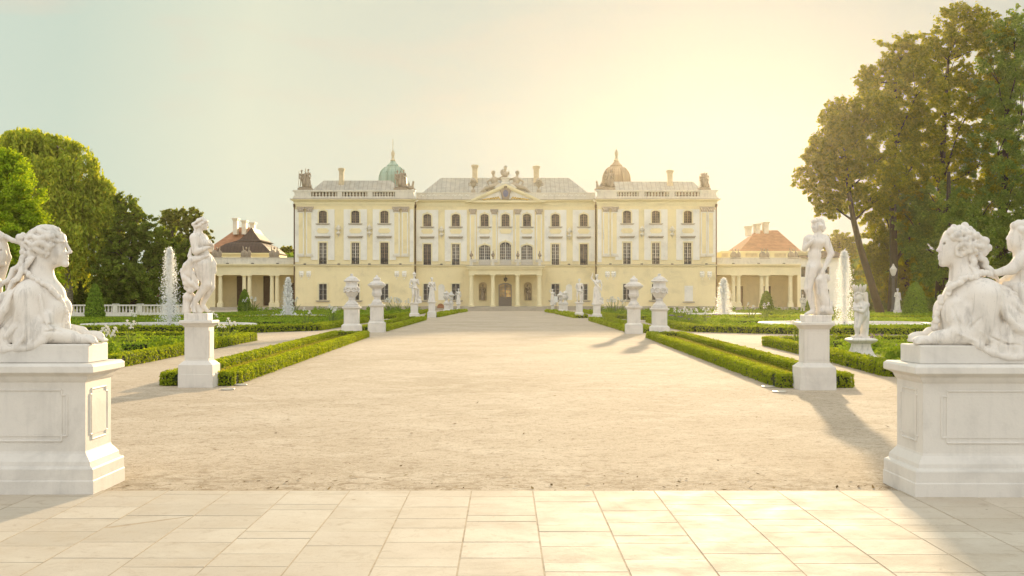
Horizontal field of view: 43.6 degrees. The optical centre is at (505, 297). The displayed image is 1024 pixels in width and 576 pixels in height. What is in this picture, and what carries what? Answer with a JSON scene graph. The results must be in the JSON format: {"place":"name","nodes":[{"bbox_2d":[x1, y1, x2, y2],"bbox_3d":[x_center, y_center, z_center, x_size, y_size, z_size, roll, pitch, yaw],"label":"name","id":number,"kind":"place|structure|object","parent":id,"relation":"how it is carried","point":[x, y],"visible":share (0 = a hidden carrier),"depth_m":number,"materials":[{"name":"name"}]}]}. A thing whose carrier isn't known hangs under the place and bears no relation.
{"place":"outdoors","nodes":[
{"label":"outdoors","id":0,"kind":"place"},
{"bbox_2d":[72,312,237,317],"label":"lawn","id":1,"kind":"structure","parent":0,"point":[133,316],"depth_m":114.32,"materials":[{"name":"green plant"}]},
{"bbox_2d":[84,283,105,317],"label":"clipped yew","id":2,"kind":"object","parent":1,"relation":"on","point":[94,304],"visible":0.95,"depth_m":101.52,"materials":[{"name":"green plant"}]},
{"bbox_2d":[71,304,182,315],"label":"garden balustrade","id":3,"kind":"object","parent":1,"relation":"on","point":[116,309],"visible":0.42,"depth_m":116.80,"materials":[{"name":"white stone"}]},
{"bbox_2d":[83,191,179,311],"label":"chestnut tree","id":4,"kind":"object","parent":1,"relation":"on","point":[120,285],"visible":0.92,"depth_m":125.09,"materials":[{"name":"green plant"}]},
{"bbox_2d":[152,226,199,311],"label":"chestnut tree","id":5,"kind":"object","parent":1,"relation":"on","point":[182,250],"visible":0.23,"depth_m":139.26,"materials":[{"name":"green plant"}]},
{"bbox_2d":[237,289,250,311],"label":"clipped yew","id":6,"kind":"object","parent":1,"relation":"on","point":[244,294],"visible":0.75,"depth_m":147.93,"materials":[{"name":"green plant"}]},
{"bbox_2d":[136,309,427,319],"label":"box hedge","id":7,"kind":"object","parent":1,"relation":"on","point":[397,315],"visible":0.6,"depth_m":97.35,"materials":[{"name":"green plant"}]},
{"bbox_2d":[177,309,404,314],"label":"box hedge","id":8,"kind":"object","parent":1,"relation":"on","point":[300,312],"visible":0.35,"depth_m":118.27,"materials":[{"name":"green plant"}]},
{"bbox_2d":[259,277,326,315],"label":"fountain","id":9,"kind":"object","parent":1,"relation":"on","point":[288,296],"visible":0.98,"depth_m":101.89,"materials":[{"name":"white liquid"}]},
{"bbox_2d":[241,306,421,313],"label":"border plants","id":10,"kind":"object","parent":1,"relation":"on","point":[392,311],"visible":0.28,"depth_m":144.95,"materials":[{"name":"green plant"}]},
{"bbox_2d":[206,218,286,307],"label":"roofed house","id":11,"kind":"structure","parent":0,"point":[252,238],"depth_m":187.06,"materials":[{"name":"red tile"}]},
{"bbox_2d":[209,258,293,309],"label":"gallery wing","id":12,"kind":"structure","parent":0,"point":[262,281],"depth_m":171.62,"materials":[{"name":"beige paint"}]},
{"bbox_2d":[263,276,274,305],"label":"door","id":13,"kind":"structure","parent":12,"relation":"in","point":[266,279],"depth_m":175.68,"materials":[{"name":"brown wood"}]},
{"bbox_2d":[74,306,896,489],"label":"gravel ground","id":14,"kind":"structure","parent":0,"point":[427,384],"depth_m":17.85,"materials":[{"name":"beige gravel"}]},
{"bbox_2d":[0,126,130,311],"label":"weeping birch","id":15,"kind":"object","parent":14,"relation":"on","point":[77,205],"visible":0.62,"depth_m":125.69,"materials":[{"name":"green plant"}]},
{"bbox_2d":[63,256,137,311],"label":"chestnut tree","id":16,"kind":"object","parent":14,"relation":"on","point":[80,297],"visible":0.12,"depth_m":131.47,"materials":[{"name":"green plant"}]},
{"bbox_2d":[157,206,215,300],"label":"poplar tree","id":17,"kind":"object","parent":14,"relation":"on","point":[169,219],"visible":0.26,"depth_m":171.33,"materials":[{"name":"green plant"}]},
{"bbox_2d":[178,320,219,387],"bbox_3d":[-5.844,1.064,24.470,0.656,1.272,0.656,0,0,0],"label":"pedestal","id":18,"kind":"object","parent":14,"relation":"on","point":[199,367],"visible":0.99,"depth_m":24.23,"materials":[{"name":"stone"}]},
{"bbox_2d":[180,217,216,319],"bbox_3d":[-5.869,-0.561,24.458,0.646,1.978,0.482,0,0,0],"label":"statue","id":19,"kind":"object","parent":18,"relation":"on","point":[202,262],"visible":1,"depth_m":24.33,"materials":[{"name":"white stone"}]},
{"bbox_2d":[159,330,369,385],"bbox_3d":[-6.322,1.544,39.878,1.743,0.353,30.730,0,0,-1],"label":"box hedge","id":20,"kind":"object","parent":14,"relation":"on","point":[243,373],"visible":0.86,"depth_m":32.13,"materials":[{"name":"green plant"}]},
{"bbox_2d":[220,335,344,370],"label":"strip turf","id":21,"kind":"structure","parent":14,"relation":"on","point":[265,357],"depth_m":36.30,"materials":[{"name":"green plant"}]},
{"bbox_2d":[341,307,361,331],"bbox_3d":[-7.031,1.057,58.711,0.850,1.286,0.850,0,0,0],"label":"pedestal","id":22,"kind":"object","parent":14,"relation":"on","point":[351,318],"visible":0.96,"depth_m":58.38,"materials":[{"name":"stone"}]},
{"bbox_2d":[343,274,359,306],"bbox_3d":[-7.031,-0.342,58.711,0.773,1.510,0.773,0,0,0],"label":"stone urn","id":23,"kind":"object","parent":22,"relation":"on","point":[351,289],"visible":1,"depth_m":58.47,"materials":[{"name":"stone"}]},
{"bbox_2d":[368,304,385,331],"bbox_3d":[-6.297,1.020,62.884,0.807,1.361,0.807,0,0,0],"label":"pedestal","id":24,"kind":"object","parent":14,"relation":"on","point":[376,323],"visible":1,"depth_m":62.57,"materials":[{"name":"stone"}]},
{"bbox_2d":[368,275,385,304],"bbox_3d":[-6.297,-0.381,62.884,0.922,1.439,0.840,0,0,0],"label":"stone urn","id":25,"kind":"object","parent":24,"relation":"on","point":[376,284],"visible":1,"depth_m":62.69,"materials":[{"name":"stone"}]},
{"bbox_2d":[362,316,426,330],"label":"box hedge","id":26,"kind":"object","parent":14,"relation":"on","point":[396,324],"visible":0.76,"depth_m":78.43,"materials":[{"name":"green plant"}]},
{"bbox_2d":[409,303,418,316],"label":"pedestal","id":27,"kind":"object","parent":14,"relation":"on","point":[414,309],"visible":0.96,"depth_m":100.83,"materials":[{"name":"stone"}]},
{"bbox_2d":[409,272,421,302],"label":"statue","id":28,"kind":"object","parent":27,"relation":"on","point":[415,290],"visible":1,"depth_m":101.05,"materials":[{"name":"white stone"}]},
{"bbox_2d":[592,304,601,316],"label":"pedestal","id":29,"kind":"object","parent":14,"relation":"on","point":[597,310],"visible":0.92,"depth_m":98.41,"materials":[{"name":"stone"}]},
{"bbox_2d":[591,273,603,303],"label":"statue","id":30,"kind":"object","parent":29,"relation":"on","point":[597,298],"visible":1,"depth_m":98.50,"materials":[{"name":"white stone"}]},
{"bbox_2d":[588,316,650,332],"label":"box hedge","id":31,"kind":"object","parent":14,"relation":"on","point":[620,325],"visible":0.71,"depth_m":76.91,"materials":[{"name":"green plant"}]},
{"bbox_2d":[625,306,642,333],"bbox_3d":[6.073,1.057,60.388,0.775,1.287,0.775,0,0,0],"label":"pedestal","id":32,"kind":"object","parent":14,"relation":"on","point":[633,325],"visible":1,"depth_m":60.07,"materials":[{"name":"stone"}]},
{"bbox_2d":[624,276,642,305],"bbox_3d":[6.073,-0.306,60.388,0.922,1.439,0.840,0,0,0],"label":"stone urn","id":33,"kind":"object","parent":32,"relation":"on","point":[633,286],"visible":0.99,"depth_m":60.19,"materials":[{"name":"stone"}]},
{"bbox_2d":[649,308,669,331],"bbox_3d":[6.743,1.082,55.915,0.810,1.237,0.810,0,0,0],"label":"pedestal","id":34,"kind":"object","parent":14,"relation":"on","point":[659,319],"visible":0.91,"depth_m":55.60,"materials":[{"name":"stone"}]},
{"bbox_2d":[651,274,667,307],"bbox_3d":[6.743,-0.292,55.915,0.773,1.510,0.773,0,0,0],"label":"stone urn","id":35,"kind":"object","parent":34,"relation":"on","point":[659,290],"visible":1,"depth_m":55.68,"materials":[{"name":"stone"}]},
{"bbox_2d":[671,335,792,371],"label":"strip turf","id":36,"kind":"structure","parent":14,"relation":"on","point":[741,356],"depth_m":35.70,"materials":[{"name":"green plant"}]},
{"bbox_2d":[645,331,854,387],"bbox_3d":[6.273,1.543,39.097,1.759,0.354,30.290,0,0,2],"label":"box hedge","id":37,"kind":"object","parent":14,"relation":"on","point":[768,375],"visible":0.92,"depth_m":31.50,"materials":[{"name":"green plant"}]},
{"bbox_2d":[793,322,835,389],"bbox_3d":[5.740,1.075,23.780,0.660,1.250,0.660,0,0,0],"label":"pedestal","id":38,"kind":"object","parent":14,"relation":"on","point":[814,368],"visible":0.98,"depth_m":23.54,"materials":[{"name":"stone"}]},
{"bbox_2d":[800,217,834,321],"bbox_3d":[5.810,-0.520,23.790,0.593,1.941,0.430,0,0,0],"label":"statue","id":39,"kind":"object","parent":38,"relation":"on","point":[817,279],"visible":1,"depth_m":23.68,"materials":[{"name":"white stone"}]},
{"bbox_2d":[822,229,858,265],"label":"distant tree","id":40,"kind":"object","parent":14,"relation":"on","point":[847,244],"visible":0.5,"depth_m":214.45,"materials":[{"name":"green plant"}]},
{"bbox_2d":[849,244,995,304],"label":"wood","id":41,"kind":"object","parent":14,"relation":"on","point":[855,272],"visible":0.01,"depth_m":228.11,"materials":[{"name":"green plant"}]},
{"bbox_2d":[290,144,720,310],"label":"palace","id":42,"kind":"structure","parent":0,"point":[365,233],"depth_m":170.00,"materials":[{"name":"beige paint"}]},
{"bbox_2d":[298,169,312,189],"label":"roof sculpture","id":43,"kind":"object","parent":42,"relation":"on","point":[305,178],"visible":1,"depth_m":170.11,"materials":[{"name":"stone"}]},
{"bbox_2d":[318,241,327,263],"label":"window","id":44,"kind":"structure","parent":42,"relation":"in","point":[322,245],"depth_m":170.13,"materials":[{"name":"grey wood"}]},
{"bbox_2d":[316,282,329,301],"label":"window","id":45,"kind":"structure","parent":42,"relation":"in","point":[322,286],"depth_m":170.03,"materials":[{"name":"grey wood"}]},
{"bbox_2d":[350,241,360,263],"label":"window","id":46,"kind":"structure","parent":42,"relation":"in","point":[354,245],"depth_m":170.11,"materials":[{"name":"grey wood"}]},
{"bbox_2d":[377,208,390,224],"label":"window","id":47,"kind":"structure","parent":42,"relation":"in","point":[385,214],"depth_m":170.11,"materials":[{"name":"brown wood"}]},
{"bbox_2d":[379,241,389,263],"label":"window","id":48,"kind":"structure","parent":42,"relation":"in","point":[384,248],"depth_m":170.11,"materials":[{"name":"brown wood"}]},
{"bbox_2d":[394,169,407,189],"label":"roof sculpture","id":49,"kind":"object","parent":42,"relation":"on","point":[400,178],"visible":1,"depth_m":170.11,"materials":[{"name":"stone"}]},
{"bbox_2d":[422,243,431,264],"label":"window","id":50,"kind":"structure","parent":42,"relation":"in","point":[426,247],"depth_m":171.36,"materials":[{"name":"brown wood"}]},
{"bbox_2d":[451,243,460,264],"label":"window","id":51,"kind":"structure","parent":42,"relation":"in","point":[455,247],"depth_m":171.36,"materials":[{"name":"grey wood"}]},
{"bbox_2d":[477,243,491,264],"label":"window","id":52,"kind":"structure","parent":42,"relation":"in","point":[483,250],"depth_m":171.36,"materials":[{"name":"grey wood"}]},
{"bbox_2d":[479,170,501,192],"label":"reclining statue","id":53,"kind":"object","parent":42,"relation":"on","point":[493,179],"visible":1,"depth_m":171.04,"materials":[{"name":"grey stone"}]},
{"bbox_2d":[494,165,516,187],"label":"crowning bust","id":54,"kind":"object","parent":42,"relation":"on","point":[504,177],"visible":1,"depth_m":170.80,"materials":[{"name":"stone"}]},
{"bbox_2d":[498,240,512,264],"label":"window","id":55,"kind":"structure","parent":42,"relation":"in","point":[505,248],"depth_m":171.36,"materials":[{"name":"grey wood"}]},
{"bbox_2d":[499,283,511,305],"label":"door","id":56,"kind":"structure","parent":42,"relation":"in","point":[505,289],"depth_m":171.32,"materials":[{"name":"brown wood"}]},
{"bbox_2d":[509,170,531,192],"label":"reclining statue","id":57,"kind":"object","parent":42,"relation":"on","point":[516,181],"visible":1,"depth_m":171.03,"materials":[{"name":"grey stone"}]},
{"bbox_2d":[520,243,533,264],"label":"window","id":58,"kind":"structure","parent":42,"relation":"in","point":[527,250],"depth_m":171.36,"materials":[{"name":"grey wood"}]},
{"bbox_2d":[550,243,560,264],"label":"window","id":59,"kind":"structure","parent":42,"relation":"in","point":[555,248],"depth_m":171.32,"materials":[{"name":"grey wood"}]},
{"bbox_2d":[579,243,588,264],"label":"window","id":60,"kind":"structure","parent":42,"relation":"in","point":[583,247],"depth_m":171.36,"materials":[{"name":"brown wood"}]},
{"bbox_2d":[602,170,615,189],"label":"roof sculpture","id":61,"kind":"object","parent":42,"relation":"on","point":[608,178],"visible":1,"depth_m":170.12,"materials":[{"name":"stone"}]},
{"bbox_2d":[622,241,631,263],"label":"window","id":62,"kind":"structure","parent":42,"relation":"in","point":[626,245],"depth_m":170.11,"materials":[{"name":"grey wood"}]},
{"bbox_2d":[651,241,660,263],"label":"window","id":63,"kind":"structure","parent":42,"relation":"in","point":[655,245],"depth_m":170.11,"materials":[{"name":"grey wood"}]},
{"bbox_2d":[683,241,692,263],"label":"window","id":64,"kind":"structure","parent":42,"relation":"in","point":[687,245],"depth_m":170.11,"materials":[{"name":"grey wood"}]},
{"bbox_2d":[125,378,890,489],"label":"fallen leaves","id":65,"kind":"object","parent":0,"point":[531,486],"visible":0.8,"depth_m":11.64,"materials":[{"name":"brown plant"}]},
{"bbox_2d":[0,490,1023,575],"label":"paving","id":66,"kind":"structure","parent":0,"point":[501,538],"depth_m":9.15,"materials":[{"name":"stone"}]},
{"bbox_2d":[0,359,124,494],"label":"sphinx pedestal","id":67,"kind":"object","parent":66,"relation":"on","point":[55,428],"visible":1,"depth_m":11.06,"materials":[{"name":"stone"}]},
{"bbox_2d":[0,224,107,362],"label":"sphinx statue","id":68,"kind":"object","parent":67,"relation":"on","point":[36,326],"visible":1,"depth_m":11.23,"materials":[{"name":"white stone"}]},
{"bbox_2d":[883,360,1023,497],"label":"sphinx pedestal","id":69,"kind":"object","parent":66,"relation":"on","point":[960,430],"visible":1,"depth_m":10.91,"materials":[{"name":"stone"}]},
{"bbox_2d":[901,219,1023,363],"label":"sphinx statue","id":70,"kind":"object","parent":69,"relation":"on","point":[977,317],"visible":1,"depth_m":11.06,"materials":[{"name":"white stone"}]},
{"bbox_2d":[0,0,1023,275],"label":"sky","id":71,"kind":"structure","parent":0,"point":[218,108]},
{"bbox_2d":[717,258,800,309],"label":"gallery wing","id":72,"kind":"structure","parent":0,"point":[750,280],"depth_m":171.60,"materials":[{"name":"beige paint"}]},
{"bbox_2d":[717,222,807,257],"bbox_3d":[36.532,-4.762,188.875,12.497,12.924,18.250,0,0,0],"label":"roof","id":73,"kind":"structure","parent":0,"point":[776,243],"depth_m":186.43,"materials":[{"name":"tile"}]},
{"bbox_2d":[798,251,849,309],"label":"side building","id":74,"kind":"structure","parent":0,"point":[832,268],"depth_m":178.00,"materials":[{"name":"white paint"}]},
{"label":"lawn","id":75,"kind":"structure","parent":0,"visible":0},
{"bbox_2d":[589,306,851,313],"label":"border plants","id":76,"kind":"object","parent":75,"relation":"on","point":[671,308],"visible":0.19,"depth_m":143.77,"materials":[{"name":"green plant"}]},
{"bbox_2d":[688,277,760,314],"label":"fountain","id":77,"kind":"object","parent":75,"relation":"on","point":[723,292],"visible":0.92,"depth_m":114.74,"materials":[{"name":"white liquid"}]},
{"bbox_2d":[583,309,931,319],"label":"box hedge","id":78,"kind":"object","parent":75,"relation":"on","point":[614,315],"visible":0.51,"depth_m":96.29,"materials":[{"name":"green plant"}]},
{"bbox_2d":[759,291,773,310],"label":"clipped yew","id":79,"kind":"object","parent":75,"relation":"on","point":[766,297],"visible":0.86,"depth_m":140.21,"materials":[{"name":"green plant"}]},
{"bbox_2d":[615,309,932,315],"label":"box hedge","id":80,"kind":"object","parent":75,"relation":"on","point":[774,312],"visible":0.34,"depth_m":118.17,"materials":[{"name":"green plant"}]},
{"bbox_2d":[790,79,911,312],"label":"leafy tree","id":81,"kind":"object","parent":75,"relation":"on","point":[839,120],"visible":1,"depth_m":121.56,"materials":[{"name":"green plant"}]},
{"bbox_2d":[847,282,901,310],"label":"shrub clump","id":82,"kind":"object","parent":75,"relation":"on","point":[871,307],"visible":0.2,"depth_m":138.78,"materials":[{"name":"green plant"}]},
{"bbox_2d":[890,264,896,311],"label":"garden lamp","id":83,"kind":"object","parent":75,"relation":"on","point":[893,269],"visible":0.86,"depth_m":123.86,"materials":[{"name":"metal"}]},
{"bbox_2d":[855,221,935,302],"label":"leafy tree","id":84,"kind":"object","parent":75,"relation":"on","point":[878,258],"visible":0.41,"depth_m":133.71,"materials":[{"name":"green plant"}]},
{"bbox_2d":[850,30,959,311],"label":"leafy tree","id":85,"kind":"object","parent":75,"relation":"on","point":[912,64],"visible":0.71,"depth_m":126.19,"materials":[{"name":"green plant"}]},
{"bbox_2d":[902,282,928,313],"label":"clipped yew","id":86,"kind":"object","parent":75,"relation":"on","point":[914,300],"visible":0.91,"depth_m":114.26,"materials":[{"name":"green plant"}]},
{"bbox_2d":[888,172,1009,292],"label":"leafy tree","id":87,"kind":"object","parent":75,"relation":"on","point":[939,223],"visible":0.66,"depth_m":124.52,"materials":[{"name":"green plant"}]},
{"bbox_2d":[898,1,1023,299],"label":"leafy tree","id":88,"kind":"object","parent":75,"relation":"on","point":[971,32],"visible":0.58,"depth_m":129.61,"materials":[{"name":"green plant"}]},
{"bbox_2d":[959,3,1023,278],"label":"leafy tree","id":89,"kind":"object","parent":75,"relation":"on","point":[1010,83],"visible":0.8,"depth_m":126.37,"materials":[{"name":"green plant"}]},
{"label":"lawn","id":90,"kind":"structure","parent":0,"visible":0},
{"bbox_2d":[649,314,894,325],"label":"border plants","id":91,"kind":"object","parent":90,"relation":"on","point":[707,322],"visible":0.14,"depth_m":87.12,"materials":[{"name":"green plant"}]},
{"bbox_2d":[645,316,930,334],"bbox_3d":[15.749,1.471,68.160,16.428,0.552,38.642,0,0,-39],"label":"box hedge","id":92,"kind":"object","parent":90,"relation":"on","point":[762,329],"visible":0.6,"depth_m":60.14,"materials":[{"name":"green plant"}]},
{"bbox_2d":[670,316,932,327],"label":"box hedge","id":93,"kind":"object","parent":90,"relation":"on","point":[742,321],"visible":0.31,"depth_m":79.98,"materials":[{"name":"green plant"}]},
{"bbox_2d":[758,249,930,325],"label":"fountain","id":94,"kind":"object","parent":90,"relation":"on","point":[843,262],"visible":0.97,"depth_m":72.79,"materials":[{"name":"white liquid"}]},
{"label":"parterre soil","id":95,"kind":"structure","parent":0,"visible":0},
{"bbox_2d":[761,334,908,376],"bbox_3d":[19.126,1.513,37.009,22.017,0.424,21.713,0,0,0],"label":"box hedge","id":96,"kind":"object","parent":95,"relation":"on","point":[869,363],"visible":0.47,"depth_m":32.86,"materials":[{"name":"green plant"}]},
{"bbox_2d":[844,338,877,357],"bbox_3d":[9.285,1.375,33.400,0.740,0.650,0.740,0,0,0],"label":"pedestal","id":97,"kind":"object","parent":95,"relation":"on","point":[861,345],"visible":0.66,"depth_m":33.16,"materials":[{"name":"white stone"}]},
{"bbox_2d":[851,284,869,337],"bbox_3d":[9.291,0.347,33.374,0.493,1.405,0.414,0,0,0],"label":"cherub statue","id":98,"kind":"object","parent":97,"relation":"on","point":[861,304],"visible":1,"depth_m":33.28,"materials":[{"name":"white stone"}]},
{"bbox_2d":[830,334,911,359],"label":"border plants","id":99,"kind":"object","parent":95,"relation":"on","point":[875,349],"visible":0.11,"depth_m":39.33,"materials":[{"name":"green plant"}]},
{"bbox_2d":[830,338,912,355],"bbox_3d":[19.415,1.547,36.985,17.484,0.370,14.451,0,0,0],"label":"box hedge","id":100,"kind":"object","parent":95,"relation":"on","point":[836,342],"visible":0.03,"depth_m":43.48,"materials":[{"name":"green plant"}]},
{"bbox_2d":[881,345,900,359],"bbox_3d":[9.901,1.450,31.998,1.102,0.555,1.101,0,0,0],"label":"rounded shrub","id":101,"kind":"object","parent":95,"relation":"on","point":[889,353],"visible":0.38,"depth_m":31.89,"materials":[{"name":"green plant"}]},
{"label":"parterre soil","id":102,"kind":"structure","parent":0,"visible":0},
{"bbox_2d":[104,334,184,350],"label":"plants","id":103,"kind":"object","parent":102,"relation":"on","point":[136,345],"visible":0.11,"depth_m":41.08,"materials":[{"name":"green plant"}]},
{"bbox_2d":[99,329,238,349],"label":"border plants","id":104,"kind":"object","parent":102,"relation":"on","point":[162,340],"visible":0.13,"depth_m":43.02,"materials":[{"name":"green plant"}]},
{"bbox_2d":[108,330,256,366],"bbox_3d":[-19.708,1.518,40.898,20.874,0.416,22.310,0,0,0],"label":"box hedge","id":105,"kind":"object","parent":102,"relation":"on","point":[143,355],"visible":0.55,"depth_m":36.89,"materials":[{"name":"green plant"}]},
{"label":"lawn","id":106,"kind":"structure","parent":0,"visible":0},
{"bbox_2d":[0,145,66,291],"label":"thuja tree","id":107,"kind":"object","parent":106,"relation":"on","point":[21,211],"visible":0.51,"depth_m":82.58,"materials":[{"name":"green plant"}]},
{"bbox_2d":[80,247,256,325],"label":"fountain","id":108,"kind":"object","parent":106,"relation":"on","point":[169,269],"visible":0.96,"depth_m":69.10,"materials":[{"name":"white liquid"}]},
{"bbox_2d":[70,316,341,326],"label":"box hedge","id":109,"kind":"object","parent":106,"relation":"on","point":[298,320],"visible":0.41,"depth_m":80.56,"materials":[{"name":"green plant"}]},
{"bbox_2d":[75,316,368,332],"bbox_3d":[-16.002,1.487,69.075,15.926,0.517,37.312,0,0,41],"label":"box hedge","id":110,"kind":"object","parent":106,"relation":"on","point":[290,327],"visible":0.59,"depth_m":61.74,"materials":[{"name":"green plant"}]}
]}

